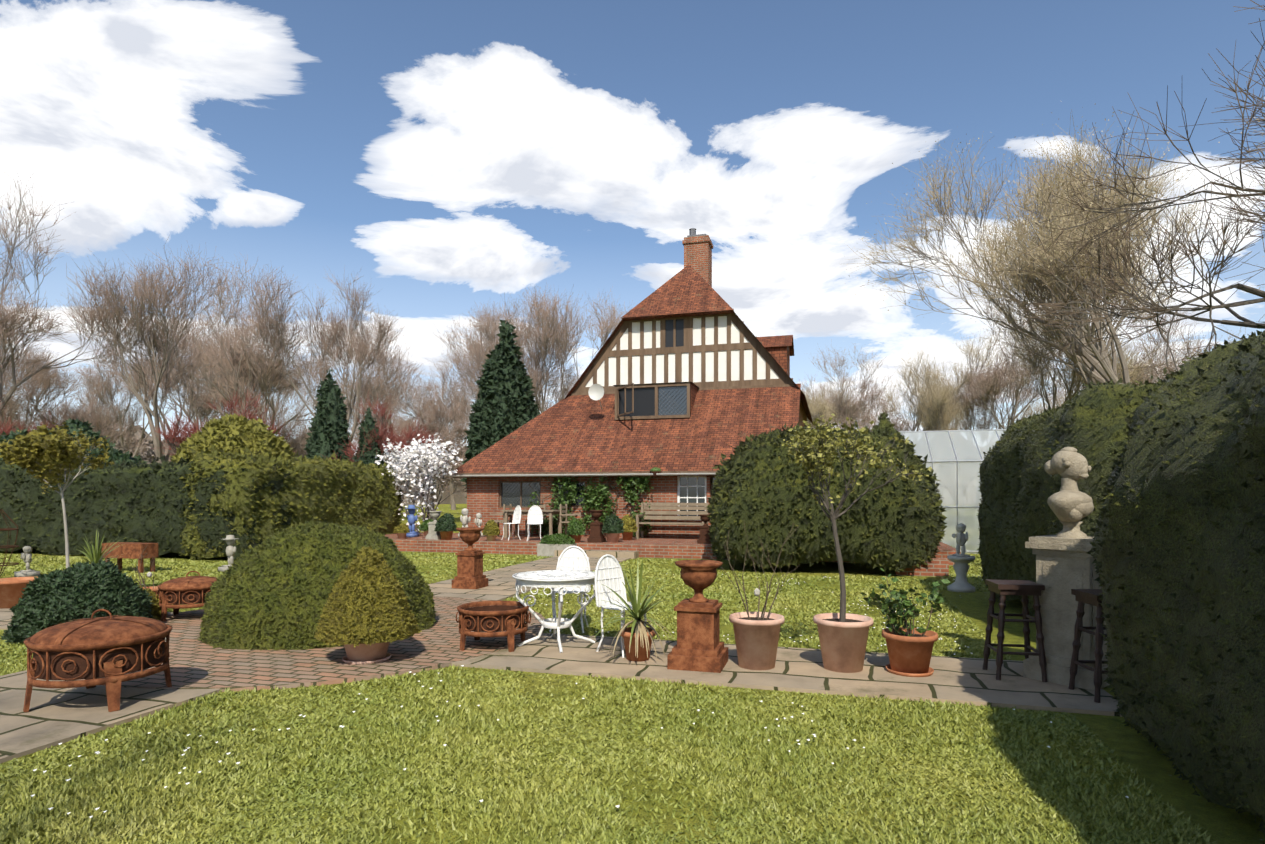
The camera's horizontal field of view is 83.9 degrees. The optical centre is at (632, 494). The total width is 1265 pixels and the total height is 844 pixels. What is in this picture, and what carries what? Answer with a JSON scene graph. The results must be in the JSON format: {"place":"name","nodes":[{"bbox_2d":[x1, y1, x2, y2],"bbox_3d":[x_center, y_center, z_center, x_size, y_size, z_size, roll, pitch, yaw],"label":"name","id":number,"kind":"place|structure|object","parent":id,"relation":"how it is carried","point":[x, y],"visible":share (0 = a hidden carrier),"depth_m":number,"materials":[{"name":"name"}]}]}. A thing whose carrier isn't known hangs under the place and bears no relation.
{"place":"outdoors","nodes":[
{"label":"outdoors","id":0,"kind":"place"},
{"bbox_2d":[0,504,1264,843],"bbox_3d":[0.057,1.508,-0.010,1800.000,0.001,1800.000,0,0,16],"label":"ground","id":1,"kind":"structure","parent":0,"point":[1132,748],"depth_m":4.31,"materials":[{"name":"green plant"}]},
{"bbox_2d":[0,509,18,576],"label":"wire obelisk","id":2,"kind":"object","parent":1,"relation":"on","point":[7,545],"visible":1,"depth_m":12.18,"materials":[{"name":"orange metal"}]},
{"bbox_2d":[14,546,39,576],"bbox_3d":[-11.029,1.224,12.832,0.300,0.569,0.300,0,0,36],"label":"cherub statue","id":3,"kind":"object","parent":1,"relation":"on","point":[26,558],"visible":1,"depth_m":12.79,"materials":[{"name":"stone"}]},
{"bbox_2d":[0,332,94,429],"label":"tree","id":4,"kind":"object","parent":1,"relation":"on","point":[37,367],"visible":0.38,"depth_m":59.36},
{"bbox_2d":[0,417,147,548],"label":"shrub","id":5,"kind":"object","parent":1,"relation":"on","point":[115,454],"visible":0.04,"depth_m":21.73,"materials":[{"name":"green plant"}]},
{"bbox_2d":[0,560,153,644],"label":"dark shrub","id":6,"kind":"object","parent":1,"relation":"on","point":[80,590],"visible":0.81,"depth_m":7.26,"materials":[{"name":"green plant"}]},
{"bbox_2d":[0,341,153,455],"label":"bare tree","id":7,"kind":"object","parent":1,"relation":"on","point":[47,386],"visible":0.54,"depth_m":33.97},
{"bbox_2d":[0,173,164,412],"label":"bare tree","id":8,"kind":"object","parent":1,"relation":"on","point":[12,325],"visible":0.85,"depth_m":27.75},
{"bbox_2d":[33,363,150,457],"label":"tree","id":9,"kind":"object","parent":1,"relation":"on","point":[108,423],"visible":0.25,"depth_m":70.68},
{"bbox_2d":[64,531,121,564],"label":"spiky plant leaves","id":10,"kind":"object","parent":1,"relation":"on","point":[94,556],"visible":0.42,"depth_m":11.44,"materials":[{"name":"green plant"}]},
{"bbox_2d":[102,542,157,572],"bbox_3d":[-9.761,1.228,13.681,1.000,0.560,0.350,0,0,16],"label":"trough planter","id":11,"kind":"object","parent":1,"relation":"on","point":[131,550],"visible":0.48,"depth_m":13.53,"materials":[{"name":"orange metal"}]},
{"bbox_2d":[71,341,203,456],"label":"tree","id":12,"kind":"object","parent":1,"relation":"on","point":[107,388],"visible":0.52,"depth_m":57.01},
{"bbox_2d":[46,235,238,462],"bbox_3d":[-20.109,-4.410,28.820,6.724,12.156,8.074,0,0,-35],"label":"bare tree","id":13,"kind":"object","parent":1,"relation":"on","point":[150,291],"visible":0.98,"depth_m":28.70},
{"bbox_2d":[0,455,298,558],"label":"hedge","id":14,"kind":"object","parent":1,"relation":"on","point":[139,502],"visible":0.62,"depth_m":16.75,"materials":[{"name":"plant"}]},
{"bbox_2d":[110,294,254,430],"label":"bare tree","id":15,"kind":"object","parent":1,"relation":"on","point":[214,414],"visible":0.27,"depth_m":50.85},
{"bbox_2d":[133,278,297,420],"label":"bare tree","id":16,"kind":"object","parent":1,"relation":"on","point":[218,338],"visible":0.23,"depth_m":44.55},
{"bbox_2d":[150,384,297,454],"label":"red twig tree","id":17,"kind":"object","parent":1,"relation":"on","point":[181,438],"visible":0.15,"depth_m":29.12,"materials":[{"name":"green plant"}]},
{"bbox_2d":[218,535,237,571],"bbox_3d":[-7.825,1.149,13.700,0.310,0.720,0.302,0,0,26],"label":"boy statue","id":18,"kind":"object","parent":1,"relation":"on","point":[230,548],"visible":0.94,"depth_m":13.65,"materials":[{"name":"stone"}]},
{"bbox_2d":[170,322,287,427],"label":"tree","id":19,"kind":"object","parent":1,"relation":"on","point":[203,416],"visible":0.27,"depth_m":53.95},
{"bbox_2d":[107,249,356,430],"bbox_3d":[-20.160,-5.572,36.211,11.199,14.588,8.002,0,0,1],"label":"bare tree","id":20,"kind":"object","parent":1,"relation":"on","point":[254,367],"visible":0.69,"depth_m":36.53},
{"bbox_2d":[169,413,296,462],"bbox_3d":[-12.776,-0.526,22.837,4.912,4.278,4.522,0,0,16],"label":"golden shrub","id":21,"kind":"object","parent":1,"relation":"on","point":[230,433],"visible":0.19,"depth_m":22.00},
{"bbox_2d":[183,320,317,436],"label":"tree","id":22,"kind":"object","parent":1,"relation":"on","point":[287,396],"visible":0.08,"depth_m":64.21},
{"bbox_2d":[250,401,313,460],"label":"bare shrub","id":23,"kind":"object","parent":1,"relation":"on","point":[293,443],"visible":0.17,"depth_m":52.53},
{"bbox_2d":[179,444,403,559],"bbox_3d":[-8.724,0.188,19.029,2.281,2.740,6.777,0,0,16],"label":"hedge","id":24,"kind":"object","parent":1,"relation":"on","point":[343,491],"visible":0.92,"depth_m":17.27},
{"bbox_2d":[72,596,544,691],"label":"brick paving","id":25,"kind":"structure","parent":1,"relation":"on","point":[194,663],"depth_m":6.28,"materials":[{"name":"brick"}]},
{"bbox_2d":[156,571,216,621],"bbox_3d":[-5.295,1.200,8.486,0.720,0.558,0.720,0,0,16],"label":"fire pit","id":26,"kind":"object","parent":25,"relation":"on","point":[188,591],"visible":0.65,"depth_m":8.21,"materials":[{"name":"orange metal"}]},
{"bbox_2d":[342,642,390,663],"bbox_3d":[-2.374,1.344,6.299,0.484,0.271,0.484,0,0,16],"label":"plant pot","id":27,"kind":"object","parent":25,"relation":"on","point":[372,653],"visible":0.4,"depth_m":6.14,"materials":[{"name":"ceramic"}]},
{"bbox_2d":[314,545,421,647],"bbox_3d":[-2.365,0.869,6.283,0.908,0.838,0.896,0,0,16],"label":"shrub","id":28,"kind":"object","parent":27,"relation":"on","point":[367,603],"visible":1,"depth_m":6.07,"materials":[{"name":"yellow plant"}]},
{"bbox_2d":[456,600,530,651],"bbox_3d":[-1.356,1.283,6.871,0.730,0.392,0.700,0,0,16],"label":"fire pit","id":29,"kind":"object","parent":25,"relation":"on","point":[505,618],"visible":0.98,"depth_m":6.63,"materials":[{"name":"orange metal"}]},
{"bbox_2d":[197,520,436,650],"bbox_3d":[-3.419,0.914,7.803,2.403,1.256,2.445,0,0,16],"label":"trimmed bush","id":30,"kind":"object","parent":1,"relation":"on","point":[273,591],"visible":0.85,"depth_m":6.96,"materials":[{"name":"green plant"}]},
{"bbox_2d":[225,268,409,443],"bbox_3d":[-15.824,-4.821,36.082,8.635,13.000,7.191,0,0,-13],"label":"bare tree","id":31,"kind":"object","parent":1,"relation":"on","point":[326,343],"visible":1,"depth_m":35.43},
{"bbox_2d":[304,367,352,461],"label":"slim conifer","id":32,"kind":"object","parent":1,"relation":"on","point":[328,429],"visible":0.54,"depth_m":29.45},
{"bbox_2d":[278,305,452,463],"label":"bare tree","id":33,"kind":"object","parent":1,"relation":"on","point":[390,385],"visible":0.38,"depth_m":46.36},
{"bbox_2d":[353,407,388,468],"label":"slim conifer","id":34,"kind":"object","parent":1,"relation":"on","point":[368,457],"visible":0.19,"depth_m":27.59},
{"bbox_2d":[320,392,441,467],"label":"red twig tree","id":35,"kind":"object","parent":1,"relation":"on","point":[410,435],"visible":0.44,"depth_m":28.22,"materials":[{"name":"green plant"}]},
{"bbox_2d":[361,365,471,520],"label":"bare tree","id":36,"kind":"object","parent":1,"relation":"on","point":[445,432],"visible":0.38,"depth_m":36.43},
{"bbox_2d":[375,432,466,533],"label":"magnolia tree","id":37,"kind":"object","parent":1,"relation":"on","point":[415,467],"visible":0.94,"depth_m":20.66,"materials":[{"name":"white plant"}]},
{"bbox_2d":[400,380,474,509],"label":"tree","id":38,"kind":"object","parent":1,"relation":"on","point":[453,504],"visible":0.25,"depth_m":68.06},
{"bbox_2d":[412,286,575,436],"bbox_3d":[-7.394,-4.820,39.447,10.010,13.039,7.152,0,0,-11],"label":"bare tree","id":39,"kind":"object","parent":1,"relation":"on","point":[468,371],"visible":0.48,"depth_m":38.71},
{"bbox_2d":[460,320,540,498],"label":"conifer","id":40,"kind":"object","parent":1,"relation":"on","point":[503,406],"visible":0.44,"depth_m":32.00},
{"bbox_2d":[430,301,579,399],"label":"bare tree","id":41,"kind":"object","parent":1,"relation":"on","point":[488,341],"visible":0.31,"depth_m":48.50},
{"bbox_2d":[38,419,995,504],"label":"treeline","id":42,"kind":"object","parent":1,"relation":"on","point":[149,454],"visible":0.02,"depth_m":99.87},
{"bbox_2d":[479,282,631,412],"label":"bare tree","id":43,"kind":"object","parent":1,"relation":"on","point":[546,337],"visible":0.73,"depth_m":41.02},
{"bbox_2d":[537,544,576,556],"bbox_3d":[-1.840,1.359,17.180,0.900,0.300,0.350,0,0,16],"label":"stone trough","id":44,"kind":"object","parent":1,"relation":"on","point":[547,550],"visible":0.5,"depth_m":17.05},
{"bbox_2d":[539,533,575,545],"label":"potted plant","id":45,"kind":"object","parent":44,"relation":"on","point":[559,538],"visible":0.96,"depth_m":17.05,"materials":[{"name":"green plant"}]},
{"bbox_2d":[0,556,1122,763],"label":"path flagstones","id":46,"kind":"object","parent":1,"relation":"on","point":[54,716],"visible":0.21,"depth_m":5.55,"materials":[{"name":"stone"}]},
{"bbox_2d":[0,577,37,607],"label":"pot","id":47,"kind":"object","parent":46,"relation":"on","point":[11,589],"visible":0.56,"depth_m":9.13,"materials":[{"name":"ceramic"}]},
{"bbox_2d":[23,609,171,711],"bbox_3d":[-3.845,1.154,5.101,0.875,0.649,0.860,0,0,16],"label":"fire pit","id":48,"kind":"object","parent":46,"relation":"on","point":[111,649],"visible":1,"depth_m":4.81,"materials":[{"name":"orange metal"}]},
{"bbox_2d":[452,527,487,588],"bbox_3d":[-2.584,1.006,11.214,0.443,0.945,0.443,0,0,16],"label":"urn on pedestal","id":49,"kind":"object","parent":46,"relation":"on","point":[470,575],"visible":1,"depth_m":11.08,"materials":[{"name":"ceramic"}]},
{"bbox_2d":[512,570,594,651],"bbox_3d":[-0.746,1.141,6.933,0.864,0.701,0.864,0,0,16],"label":"garden table","id":50,"kind":"object","parent":46,"relation":"on","point":[553,579],"visible":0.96,"depth_m":6.82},
{"bbox_2d":[595,554,650,657],"bbox_3d":[-0.094,1.030,6.627,0.440,0.907,0.420,0,0,44],"label":"garden chair","id":51,"kind":"object","parent":46,"relation":"on","point":[608,572],"visible":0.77,"depth_m":6.71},
{"bbox_2d":[620,627,655,661],"bbox_3d":[0.048,1.349,6.324,0.324,0.260,0.324,0,0,16],"label":"plant pot","id":52,"kind":"object","parent":46,"relation":"on","point":[642,651],"visible":0.62,"depth_m":6.22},
{"bbox_2d":[584,560,679,657],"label":"cordyline leaves","id":53,"kind":"object","parent":52,"relation":"in","point":[641,609],"visible":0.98,"depth_m":6.24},
{"bbox_2d":[667,560,727,672],"bbox_3d":[0.573,1.031,6.103,0.450,0.895,0.450,0,0,16],"label":"urn on pedestal","id":54,"kind":"object","parent":46,"relation":"on","point":[699,646],"visible":1,"depth_m":5.95,"materials":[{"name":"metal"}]},
{"bbox_2d":[729,612,784,669],"bbox_3d":[1.070,1.264,6.065,0.474,0.430,0.474,0,0,16],"label":"plant pot","id":55,"kind":"object","parent":46,"relation":"on","point":[756,640],"visible":0.94,"depth_m":5.91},
{"bbox_2d":[707,524,799,619],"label":"pot twigs","id":56,"kind":"object","parent":55,"relation":"in","point":[756,591],"visible":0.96,"depth_m":6.01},
{"bbox_2d":[813,613,873,672],"bbox_3d":[1.790,1.264,5.987,0.494,0.430,0.494,0,0,16],"label":"plant pot","id":57,"kind":"object","parent":46,"relation":"on","point":[843,646],"visible":0.94,"depth_m":5.83,"materials":[{"name":"ceramic"}]},
{"bbox_2d":[777,413,931,621],"bbox_3d":[1.834,0.215,5.869,1.300,1.770,1.093,0,0,16],"label":"standard tree","id":58,"kind":"object","parent":57,"relation":"on","point":[819,457],"visible":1,"depth_m":5.91,"materials":[{"name":"green plant"}]},
{"bbox_2d":[881,627,937,676],"bbox_3d":[2.309,1.314,5.870,0.444,0.331,0.444,0,0,16],"label":"flower pot","id":59,"kind":"object","parent":46,"relation":"on","point":[909,656],"visible":0.88,"depth_m":5.73,"materials":[{"name":"ceramic"}]},
{"bbox_2d":[861,568,950,636],"bbox_3d":[2.291,0.908,5.924,0.611,0.587,0.589,0,0,-15],"label":"leafy pot plant","id":60,"kind":"object","parent":59,"relation":"on","point":[911,611],"visible":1,"depth_m":5.86,"materials":[{"name":"green plant"}]},
{"bbox_2d":[983,579,1047,681],"bbox_3d":[3.113,1.099,5.747,0.380,0.762,0.380,0,0,10],"label":"bar stool","id":61,"kind":"object","parent":46,"relation":"on","point":[1023,588],"visible":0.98,"depth_m":5.62,"materials":[{"name":"brown wood"}]},
{"bbox_2d":[1023,447,1109,690],"bbox_3d":[3.523,0.548,5.651,0.520,1.861,0.520,0,0,-39],"label":"bust on pedestal","id":62,"kind":"object","parent":46,"relation":"on","point":[1064,564],"visible":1,"depth_m":5.54,"materials":[{"name":"stone"}]},
{"bbox_2d":[1068,589,1107,702],"bbox_3d":[3.486,1.099,5.162,0.380,0.762,0.380,0,0,5],"label":"bar stool","id":63,"kind":"object","parent":46,"relation":"on","point":[1086,596],"visible":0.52,"depth_m":5.18,"materials":[{"name":"brown wood"}]},
{"bbox_3d":[-7.295,1.289,9.109,0.564,0.380,0.564,0,0,16],"label":"standard tree pot","id":64,"kind":"object","parent":46,"relation":"on","visible":0},
{"bbox_2d":[0,422,114,567],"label":"standard tree","id":65,"kind":"object","parent":64,"relation":"on","point":[43,458],"visible":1,"depth_m":9.05,"materials":[{"name":"green plant"}]},
{"bbox_2d":[549,546,590,632],"bbox_3d":[-0.682,1.030,7.706,0.420,0.907,0.440,0,0,6],"label":"garden chair","id":66,"kind":"object","parent":1,"relation":"on","point":[573,558],"visible":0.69,"depth_m":7.88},
{"bbox_2d":[31,574,1128,817],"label":"daisy flowers","id":67,"kind":"object","parent":1,"relation":"on","point":[459,706],"visible":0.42,"depth_m":4.35,"materials":[{"name":"white plant"}]},
{"bbox_2d":[385,532,960,564],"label":"brick wall","id":68,"kind":"structure","parent":1,"relation":"on","point":[680,548],"depth_m":17.56,"materials":[{"name":"brick"}]},
{"bbox_2d":[440,531,452,539],"bbox_3d":[-4.863,1.048,18.412,0.408,0.281,0.408,0,0,16],"label":"terrace pot","id":69,"kind":"object","parent":68,"relation":"on","point":[446,535],"visible":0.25,"depth_m":18.28,"materials":[{"name":"ceramic"}]},
{"bbox_2d":[435,513,457,531],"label":"potted shrub","id":70,"kind":"object","parent":69,"relation":"on","point":[445,522],"visible":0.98,"depth_m":18.26,"materials":[{"name":"green plant"}]},
{"bbox_2d":[502,510,559,537],"bbox_3d":[-2.712,0.810,19.251,1.500,0.758,0.788,0,0,16],"label":"wooden terrace table","id":71,"kind":"object","parent":68,"relation":"on","point":[550,513],"visible":0.58,"depth_m":19.02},
{"bbox_2d":[527,505,542,540],"bbox_3d":[-2.508,0.740,18.058,0.420,0.907,0.440,0,0,-4],"label":"chair","id":72,"kind":"object","parent":68,"relation":"on","point":[535,515],"visible":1,"depth_m":18.22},
{"bbox_2d":[527,476,580,535],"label":"climber plant","id":73,"kind":"object","parent":68,"relation":"on","point":[571,486],"visible":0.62,"depth_m":19.86,"materials":[{"name":"green plant"}]},
{"bbox_2d":[587,510,605,542],"bbox_3d":[-0.889,0.791,17.480,0.373,0.796,0.373,0,0,16],"label":"urn on pedestal","id":74,"kind":"object","parent":68,"relation":"on","point":[596,533],"visible":1,"depth_m":17.36,"materials":[{"name":"ceramic"}]},
{"bbox_2d":[606,533,619,542],"bbox_3d":[-0.490,1.048,17.469,0.419,0.281,0.419,0,0,16],"label":"terrace pot","id":75,"kind":"object","parent":68,"relation":"on","point":[612,537],"visible":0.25,"depth_m":17.34,"materials":[{"name":"ceramic"}]},
{"bbox_2d":[601,513,623,533],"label":"shrub","id":76,"kind":"object","parent":75,"relation":"on","point":[613,523],"visible":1,"depth_m":17.32,"materials":[{"name":"green plant"}]},
{"bbox_2d":[576,469,652,536],"bbox_3d":[-0.478,0.273,19.444,2.227,1.932,0.761,0,0,16],"label":"climber plant","id":77,"kind":"object","parent":68,"relation":"on","point":[598,491],"visible":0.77,"depth_m":19.42,"materials":[{"name":"green plant"}]},
{"bbox_2d":[636,503,708,538],"bbox_3d":[1.054,0.709,18.679,1.850,0.960,0.588,0,0,16],"label":"terrace bench","id":78,"kind":"object","parent":68,"relation":"on","point":[677,506],"visible":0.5,"depth_m":18.87,"materials":[{"name":"brown wood"}]},
{"bbox_2d":[697,514,710,543],"bbox_3d":[1.764,0.841,17.030,0.340,0.696,0.340,0,0,16],"label":"terrace urn","id":79,"kind":"object","parent":68,"relation":"on","point":[705,537],"visible":0.9,"depth_m":16.91,"materials":[{"name":"ceramic"}]},
{"bbox_2d":[804,381,838,428],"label":"budding tree","id":80,"kind":"object","parent":1,"relation":"on","point":[816,411],"visible":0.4,"depth_m":59.54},
{"bbox_2d":[706,420,946,572],"bbox_3d":[3.961,-0.036,14.805,4.760,2.942,4.064,0,0,16],"label":"large rounded bush","id":81,"kind":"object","parent":1,"relation":"on","point":[762,491],"depth_m":13.19,"materials":[{"name":"plant"}]},
{"bbox_2d":[803,377,870,423],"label":"tree","id":82,"kind":"object","parent":1,"relation":"on","point":[842,393],"visible":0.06,"depth_m":76.84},
{"bbox_2d":[799,343,909,435],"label":"tree","id":83,"kind":"object","parent":1,"relation":"on","point":[870,399],"visible":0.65,"depth_m":76.05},
{"bbox_2d":[843,402,936,460],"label":"tree","id":84,"kind":"object","parent":1,"relation":"on","point":[902,427],"visible":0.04,"depth_m":68.79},
{"bbox_2d":[895,558,948,576],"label":"brick wall","id":85,"kind":"structure","parent":1,"relation":"on","point":[938,567],"depth_m":12.95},
{"bbox_2d":[908,368,972,483],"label":"budding tree","id":86,"kind":"object","parent":1,"relation":"on","point":[937,417],"visible":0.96,"depth_m":60.49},
{"bbox_2d":[882,326,1020,452],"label":"tree","id":87,"kind":"object","parent":1,"relation":"on","point":[927,372],"visible":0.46,"depth_m":65.13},
{"bbox_2d":[899,429,1005,552],"bbox_3d":[9.579,-0.129,19.209,6.540,3.274,3.048,0,0,16],"label":"greenhouse frame","id":88,"kind":"object","parent":1,"relation":"on","point":[957,460],"visible":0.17,"depth_m":19.17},
{"bbox_2d":[901,430,1005,553],"bbox_3d":[9.579,-0.117,19.209,6.500,3.250,3.000,0,0,16],"label":"greenhouse glass","id":89,"kind":"object","parent":88,"relation":"in","point":[976,473],"visible":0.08,"depth_m":18.93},
{"bbox_2d":[947,523,974,592],"bbox_3d":[5.137,0.981,11.004,0.400,1.056,0.400,0,0,-4],"label":"cherub statue","id":90,"kind":"object","parent":1,"relation":"on","point":[962,560],"visible":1,"depth_m":10.93,"materials":[{"name":"stone"}]},
{"bbox_2d":[934,360,1039,509],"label":"tree","id":91,"kind":"object","parent":1,"relation":"on","point":[968,418],"visible":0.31,"depth_m":64.01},
{"bbox_2d":[960,297,1085,439],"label":"tree","id":92,"kind":"object","parent":1,"relation":"on","point":[993,382],"visible":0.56,"depth_m":58.57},
{"bbox_2d":[846,112,1228,384],"bbox_3d":[14.696,-6.818,27.632,13.917,17.142,12.753,0,0,28],"label":"budding tree","id":93,"kind":"object","parent":1,"relation":"on","point":[1103,370],"visible":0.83,"depth_m":25.55,"materials":[{"name":"plant"}]},
{"bbox_2d":[976,373,1168,615],"bbox_3d":[6.566,0.096,8.105,4.387,2.752,4.908,0,0,16],"label":"hedge","id":94,"kind":"object","parent":1,"relation":"on","point":[1019,485],"visible":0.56,"depth_m":7.57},
{"bbox_2d":[962,104,1201,384],"bbox_3d":[20.637,-7.480,32.575,9.046,18.571,12.238,0,0,36],"label":"budding tree","id":95,"kind":"object","parent":1,"relation":"on","point":[1114,357],"visible":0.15,"depth_m":30.63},
{"bbox_2d":[978,253,1212,410],"bbox_3d":[22.164,-5.180,33.929,10.245,13.770,11.180,0,0,-18],"label":"budding tree","id":96,"kind":"object","parent":1,"relation":"on","point":[1078,380],"visible":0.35,"depth_m":34.48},
{"bbox_2d":[989,0,1264,381],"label":"bare tree","id":97,"kind":"object","parent":1,"relation":"on","point":[1157,308],"visible":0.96,"depth_m":11.20,"materials":[{"name":"brown plant"}]},
{"bbox_2d":[1087,322,1264,839],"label":"hedge","id":98,"kind":"object","parent":1,"relation":"on","point":[1178,545],"visible":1,"depth_m":3.31,"materials":[{"name":"plant"}]},
{"bbox_2d":[1119,290,1249,385],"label":"tree","id":99,"kind":"object","parent":1,"relation":"on","point":[1185,353],"visible":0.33,"depth_m":54.63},
{"bbox_2d":[0,0,1264,454],"label":"sky","id":100,"kind":"structure","parent":0,"point":[448,156],"materials":[{"name":"blue"}]},
{"bbox_2d":[467,400,806,537],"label":"brick house walls","id":101,"kind":"structure","parent":0,"point":[483,497],"depth_m":19.89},
{"bbox_2d":[500,476,714,507],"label":"oak window frames","id":102,"kind":"structure","parent":101,"relation":"in","point":[521,482],"depth_m":20.51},
{"bbox_2d":[453,264,812,472],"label":"house roof","id":103,"kind":"structure","parent":101,"relation":"on","point":[576,433],"depth_m":20.64,"materials":[{"name":"tile"}]},
{"bbox_2d":[453,384,794,477],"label":"house fascia","id":104,"kind":"structure","parent":103,"relation":"attached to","point":[732,387],"depth_m":19.92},
{"bbox_2d":[446,473,715,476],"bbox_3d":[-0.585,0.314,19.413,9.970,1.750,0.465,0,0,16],"label":"gutter","id":105,"kind":"object","parent":104,"relation":"attached to","point":[630,474],"visible":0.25,"depth_m":19.42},
{"bbox_2d":[615,382,690,419],"bbox_3d":[0.460,-2.757,20.497,2.300,1.029,0.994,0,0,16],"label":"window frame","id":106,"kind":"object","parent":103,"relation":"on","point":[633,386],"visible":1,"depth_m":20.83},
{"bbox_2d":[619,386,686,416],"bbox_3d":[0.590,-2.757,20.951,2.120,0.849,0.010,0,0,16],"label":"window","id":107,"kind":"structure","parent":106,"relation":"in","point":[644,401],"depth_m":20.95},
{"bbox_2d":[682,235,712,286],"bbox_3d":[2.414,-7.811,25.947,1.000,3.140,0.850,0,0,16],"label":"house chimney","id":108,"kind":"object","parent":103,"relation":"on","point":[698,254],"visible":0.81,"depth_m":25.57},
{"bbox_2d":[757,335,793,376],"bbox_3d":[4.546,-4.544,23.879,1.750,1.614,1.740,0,0,16],"label":"dormer","id":109,"kind":"object","parent":103,"relation":"on","point":[780,349],"visible":0.58,"depth_m":23.16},
{"bbox_2d":[572,309,794,392],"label":"half-timbered gable wall","id":110,"kind":"structure","parent":101,"relation":"on","point":[753,343],"depth_m":21.88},
{"bbox_2d":[665,319,683,346],"bbox_3d":[1.320,-5.042,22.044,0.750,0.860,0.001,0,0,16],"label":"window","id":111,"kind":"structure","parent":110,"relation":"in","point":[669,332],"depth_m":22.03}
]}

